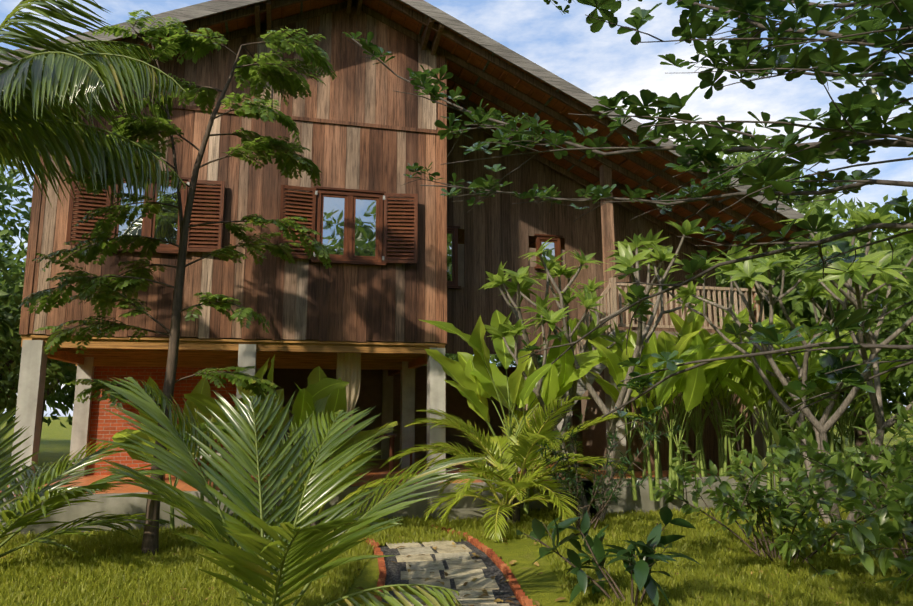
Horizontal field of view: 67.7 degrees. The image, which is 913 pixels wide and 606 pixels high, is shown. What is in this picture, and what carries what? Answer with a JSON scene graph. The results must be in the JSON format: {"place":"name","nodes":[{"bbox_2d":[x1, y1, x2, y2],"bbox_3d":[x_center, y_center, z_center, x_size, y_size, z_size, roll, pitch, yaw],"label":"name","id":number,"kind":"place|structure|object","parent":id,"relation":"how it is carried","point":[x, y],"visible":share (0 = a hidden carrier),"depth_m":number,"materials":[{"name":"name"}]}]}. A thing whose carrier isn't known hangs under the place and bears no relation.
{"place":"outdoors","nodes":[
{"label":"outdoors","id":0,"kind":"place"},
{"bbox_2d":[0,500,912,605],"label":"lawn grass","id":1,"kind":"structure","parent":0,"point":[73,569],"depth_m":7.03,"materials":[{"name":"green plant"}]},
{"bbox_2d":[0,413,912,605],"bbox_3d":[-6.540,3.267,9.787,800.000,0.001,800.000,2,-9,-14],"label":"ground","id":2,"kind":"structure","parent":0,"point":[545,588],"depth_m":8.00,"materials":[{"name":"green plant"}]},
{"bbox_2d":[0,356,18,414],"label":"tree","id":3,"kind":"object","parent":2,"relation":"on","point":[2,383],"visible":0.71,"depth_m":15.25,"materials":[{"name":"green plant"}]},
{"bbox_2d":[0,229,27,334],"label":"tree","id":4,"kind":"object","parent":2,"relation":"on","point":[5,263],"visible":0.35,"depth_m":16.44,"materials":[{"name":"green plant"}]},
{"bbox_2d":[0,157,73,427],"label":"tree","id":5,"kind":"object","parent":2,"relation":"on","point":[68,400],"visible":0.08,"depth_m":25.41,"materials":[{"name":"green plant"}]},
{"bbox_2d":[0,265,76,427],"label":"tree","id":6,"kind":"object","parent":2,"relation":"on","point":[11,354],"visible":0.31,"depth_m":16.37,"materials":[{"name":"green plant"}]},
{"bbox_2d":[0,257,76,446],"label":"tree","id":7,"kind":"object","parent":2,"relation":"on","point":[59,363],"visible":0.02,"depth_m":21.23,"materials":[{"name":"green plant"}]},
{"bbox_2d":[49,362,75,401],"bbox_3d":[-14.437,1.343,28.420,7.221,10.076,9.446,-7,-12,38],"label":"tree","id":8,"kind":"object","parent":2,"relation":"on","point":[63,392],"visible":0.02,"depth_m":27.14,"materials":[{"name":"green plant"}]},
{"bbox_2d":[0,406,176,557],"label":"palm","id":9,"kind":"object","parent":2,"relation":"on","point":[36,499],"visible":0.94,"depth_m":7.79,"materials":[{"name":"green plant"}]},
{"bbox_2d":[0,0,185,215],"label":"tall palm","id":10,"kind":"object","parent":2,"relation":"on","point":[35,89],"visible":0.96,"depth_m":7.39,"materials":[{"name":"green plant"}]},
{"bbox_2d":[19,9,336,555],"bbox_3d":[-3.417,-0.364,8.643,3.628,6.890,2.514,2,-9,-14],"label":"slender tree","id":11,"kind":"object","parent":2,"relation":"on","point":[140,277],"visible":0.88,"depth_m":8.78,"materials":[{"name":"green plant"}]},
{"bbox_2d":[112,377,283,530],"bbox_3d":[-3.647,2.167,9.701,2.259,2.235,2.836,2,-9,-14],"label":"banana","id":12,"kind":"object","parent":2,"relation":"on","point":[202,386],"visible":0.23,"depth_m":9.26,"materials":[{"name":"green plant"}]},
{"bbox_2d":[184,355,383,520],"bbox_3d":[-2.398,2.078,10.161,2.845,2.541,2.921,2,-9,-14],"label":"banana","id":13,"kind":"object","parent":2,"relation":"on","point":[330,393],"visible":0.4,"depth_m":9.61,"materials":[{"name":"green plant"}]},
{"bbox_2d":[90,377,498,605],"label":"palm","id":14,"kind":"object","parent":2,"relation":"on","point":[211,523],"visible":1,"depth_m":5.12,"materials":[{"name":"green plant"}]},
{"bbox_2d":[233,397,416,525],"bbox_3d":[-1.809,2.231,9.572,2.918,2.044,2.731,2,-9,-14],"label":"palm","id":15,"kind":"object","parent":2,"relation":"on","point":[362,455],"visible":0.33,"depth_m":9.63,"materials":[{"name":"green plant"}]},
{"bbox_2d":[0,0,848,534],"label":"house","id":16,"kind":"structure","parent":2,"relation":"on","point":[404,254],"depth_m":12.04,"materials":[{"name":"brown wood"}]},
{"bbox_2d":[151,433,425,480],"bbox_3d":[-2.976,2.780,12.998,5.202,0.950,1.252,3,-10,-19],"label":"terrace furniture","id":17,"kind":"object","parent":16,"relation":"on","point":[391,454],"visible":0.08,"depth_m":13.00,"materials":[{"name":"brown wood"}]},
{"bbox_2d":[361,525,535,605],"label":"garden path","id":18,"kind":"structure","parent":2,"relation":"on","point":[459,565],"depth_m":7.12,"materials":[{"name":"stone"}]},
{"bbox_2d":[423,353,473,365],"bbox_3d":[-2.596,2.547,33.517,9.669,9.152,12.974,1,-9,-6],"label":"tree","id":19,"kind":"object","parent":2,"relation":"on","point":[453,356],"visible":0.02,"depth_m":33.63,"materials":[{"name":"green plant"}]},
{"bbox_2d":[4,513,900,605],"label":"fallen leaves","id":20,"kind":"object","parent":2,"relation":"on","point":[512,563],"visible":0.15,"depth_m":6.65,"materials":[{"name":"brown plant"}]},
{"bbox_2d":[450,354,542,366],"bbox_3d":[3.853,2.645,31.696,8.658,8.348,6.619,-3,-10,18],"label":"tree","id":21,"kind":"object","parent":2,"relation":"on","point":[493,357],"visible":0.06,"depth_m":30.56,"materials":[{"name":"green plant"}]},
{"bbox_2d":[423,435,582,541],"bbox_3d":[0.691,2.543,9.389,2.319,1.350,2.362,0,-9,0],"label":"areca palm","id":22,"kind":"object","parent":2,"relation":"on","point":[515,489],"visible":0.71,"depth_m":9.35,"materials":[{"name":"green plant"}]},
{"bbox_2d":[380,388,655,528],"bbox_3d":[0.860,2.231,10.253,3.580,2.305,3.439,-6,-11,34],"label":"areca palm","id":23,"kind":"object","parent":2,"relation":"on","point":[532,438],"visible":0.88,"depth_m":9.75,"materials":[{"name":"green plant"}]},
{"bbox_2d":[420,310,616,516],"bbox_3d":[1.060,1.672,10.704,2.793,3.494,2.342,-4,-10,22],"label":"banana plant","id":24,"kind":"object","parent":2,"relation":"on","point":[478,377],"visible":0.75,"depth_m":10.72,"materials":[{"name":"green plant"}]},
{"bbox_2d":[498,355,542,366],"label":"tree","id":25,"kind":"object","parent":2,"relation":"on","point":[538,359],"depth_m":24.84,"materials":[{"name":"green plant"}]},
{"bbox_2d":[478,218,714,520],"bbox_3d":[2.488,1.150,10.904,4.036,4.620,3.574,7,-11,-37],"label":"frangipani","id":26,"kind":"object","parent":2,"relation":"on","point":[521,283],"visible":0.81,"depth_m":10.61,"materials":[{"name":"green plant"}]},
{"bbox_2d":[528,407,682,531],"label":"narrow shrub","id":27,"kind":"object","parent":2,"relation":"on","point":[570,475],"visible":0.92,"depth_m":9.24,"materials":[{"name":"green plant"}]},
{"bbox_2d":[516,506,701,605],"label":"shrub","id":28,"kind":"object","parent":2,"relation":"on","point":[640,571],"visible":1,"depth_m":5.82,"materials":[{"name":"green plant"}]},
{"bbox_2d":[343,0,912,429],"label":"terminalia tree","id":29,"kind":"object","parent":2,"relation":"on","point":[838,140],"visible":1,"depth_m":2.69,"materials":[{"name":"green plant"}]},
{"bbox_2d":[577,301,725,500],"bbox_3d":[2.977,1.560,11.282,2.510,3.279,2.525,2,-9,-14],"label":"banana plant","id":30,"kind":"object","parent":2,"relation":"on","point":[662,392],"visible":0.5,"depth_m":10.94,"materials":[{"name":"green plant"}]},
{"bbox_2d":[601,319,751,477],"bbox_3d":[3.880,1.887,12.146,2.714,2.900,2.265,5,-11,-30],"label":"banana plant","id":31,"kind":"object","parent":2,"relation":"on","point":[665,342],"visible":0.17,"depth_m":11.61,"materials":[{"name":"green plant"}]},
{"bbox_2d":[620,320,743,498],"bbox_3d":[3.649,1.663,11.145,1.958,3.030,2.450,-1,-9,4],"label":"banana plant","id":32,"kind":"object","parent":2,"relation":"on","point":[694,383],"visible":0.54,"depth_m":11.01,"materials":[{"name":"green plant"}]},
{"bbox_2d":[649,308,749,476],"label":"banana plant","id":33,"kind":"object","parent":2,"relation":"on","point":[726,368],"visible":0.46,"depth_m":11.62,"materials":[{"name":"green plant"}]},
{"bbox_2d":[669,312,790,475],"bbox_3d":[5.087,1.692,12.158,2.430,3.281,2.646,-2,-9,12],"label":"banana plant","id":34,"kind":"object","parent":2,"relation":"on","point":[678,322],"visible":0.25,"depth_m":11.90,"materials":[{"name":"green plant"}]},
{"bbox_2d":[647,334,821,476],"bbox_3d":[4.606,1.857,12.008,2.960,2.910,2.061,2,-9,-14],"label":"banana plant","id":35,"kind":"object","parent":2,"relation":"on","point":[723,383],"visible":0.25,"depth_m":11.88,"materials":[{"name":"green plant"}]},
{"bbox_2d":[648,197,912,527],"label":"frangipani","id":36,"kind":"object","parent":2,"relation":"on","point":[839,286],"visible":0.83,"depth_m":9.46,"materials":[{"name":"green plant"}]},
{"bbox_2d":[716,345,845,473],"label":"banana plant","id":37,"kind":"object","parent":2,"relation":"on","point":[824,385],"visible":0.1,"depth_m":12.01,"materials":[{"name":"green plant"}]},
{"bbox_2d":[653,415,912,580],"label":"shrub","id":38,"kind":"object","parent":2,"relation":"on","point":[755,499],"visible":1,"depth_m":7.14,"materials":[{"name":"green plant"}]},
{"bbox_2d":[717,314,849,491],"bbox_3d":[5.107,1.681,11.759,3.028,3.177,2.152,-1,-9,3],"label":"banana plant","id":39,"kind":"object","parent":2,"relation":"on","point":[738,389],"visible":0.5,"depth_m":11.60,"materials":[{"name":"green plant"}]},
{"bbox_2d":[695,125,912,452],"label":"tree","id":40,"kind":"object","parent":2,"relation":"on","point":[808,314],"visible":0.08,"depth_m":14.82,"materials":[{"name":"green plant"}]},
{"bbox_2d":[717,128,891,393],"bbox_3d":[15.302,-1.340,36.326,15.545,17.697,14.281,-9,-12,43],"label":"tree","id":41,"kind":"object","parent":2,"relation":"on","point":[817,198],"depth_m":31.32,"materials":[{"name":"green plant"}]},
{"bbox_2d":[702,138,912,448],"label":"tree","id":42,"kind":"object","parent":2,"relation":"on","point":[903,400],"depth_m":19.36,"materials":[{"name":"green plant"}]},
{"bbox_2d":[715,316,907,493],"bbox_3d":[6.094,1.721,11.713,2.942,3.072,2.254,-4,-10,23],"label":"banana plant","id":43,"kind":"object","parent":2,"relation":"on","point":[783,369],"visible":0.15,"depth_m":11.62,"materials":[{"name":"green plant"}]},
{"bbox_2d":[766,317,874,486],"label":"banana plant","id":44,"kind":"object","parent":2,"relation":"on","point":[788,363],"visible":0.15,"depth_m":11.87,"materials":[{"name":"green plant"}]},
{"bbox_2d":[764,201,911,369],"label":"tree","id":45,"kind":"object","parent":2,"relation":"on","point":[861,244],"visible":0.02,"depth_m":17.02,"materials":[{"name":"green plant"}]},
{"bbox_2d":[766,404,912,595],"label":"shrub","id":46,"kind":"object","parent":2,"relation":"on","point":[885,514],"visible":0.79,"depth_m":5.83,"materials":[{"name":"green plant"}]},
{"bbox_2d":[771,421,912,564],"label":"shrub","id":47,"kind":"object","parent":2,"relation":"on","point":[836,540],"visible":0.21,"depth_m":7.32,"materials":[{"name":"green plant"}]},
{"bbox_2d":[776,213,912,472],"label":"tree","id":48,"kind":"object","parent":2,"relation":"on","point":[859,441],"depth_m":15.80,"materials":[{"name":"green plant"}]},
{"bbox_2d":[797,341,912,485],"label":"banana plant","id":49,"kind":"object","parent":2,"relation":"on","point":[842,428],"visible":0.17,"depth_m":12.04,"materials":[{"name":"green plant"}]},
{"bbox_2d":[805,189,912,392],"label":"tree","id":50,"kind":"object","parent":2,"relation":"on","point":[885,198],"depth_m":23.05,"materials":[{"name":"green plant"}]},
{"bbox_2d":[821,221,912,398],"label":"tree","id":51,"kind":"object","parent":2,"relation":"on","point":[902,316],"visible":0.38,"depth_m":12.89,"materials":[{"name":"green plant"}]},
{"bbox_2d":[844,396,912,481],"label":"shrub","id":52,"kind":"object","parent":2,"relation":"on","point":[885,455],"visible":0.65,"depth_m":7.77,"materials":[{"name":"green plant"}]},
{"bbox_2d":[0,0,912,416],"label":"sky","id":53,"kind":"structure","parent":0,"point":[606,62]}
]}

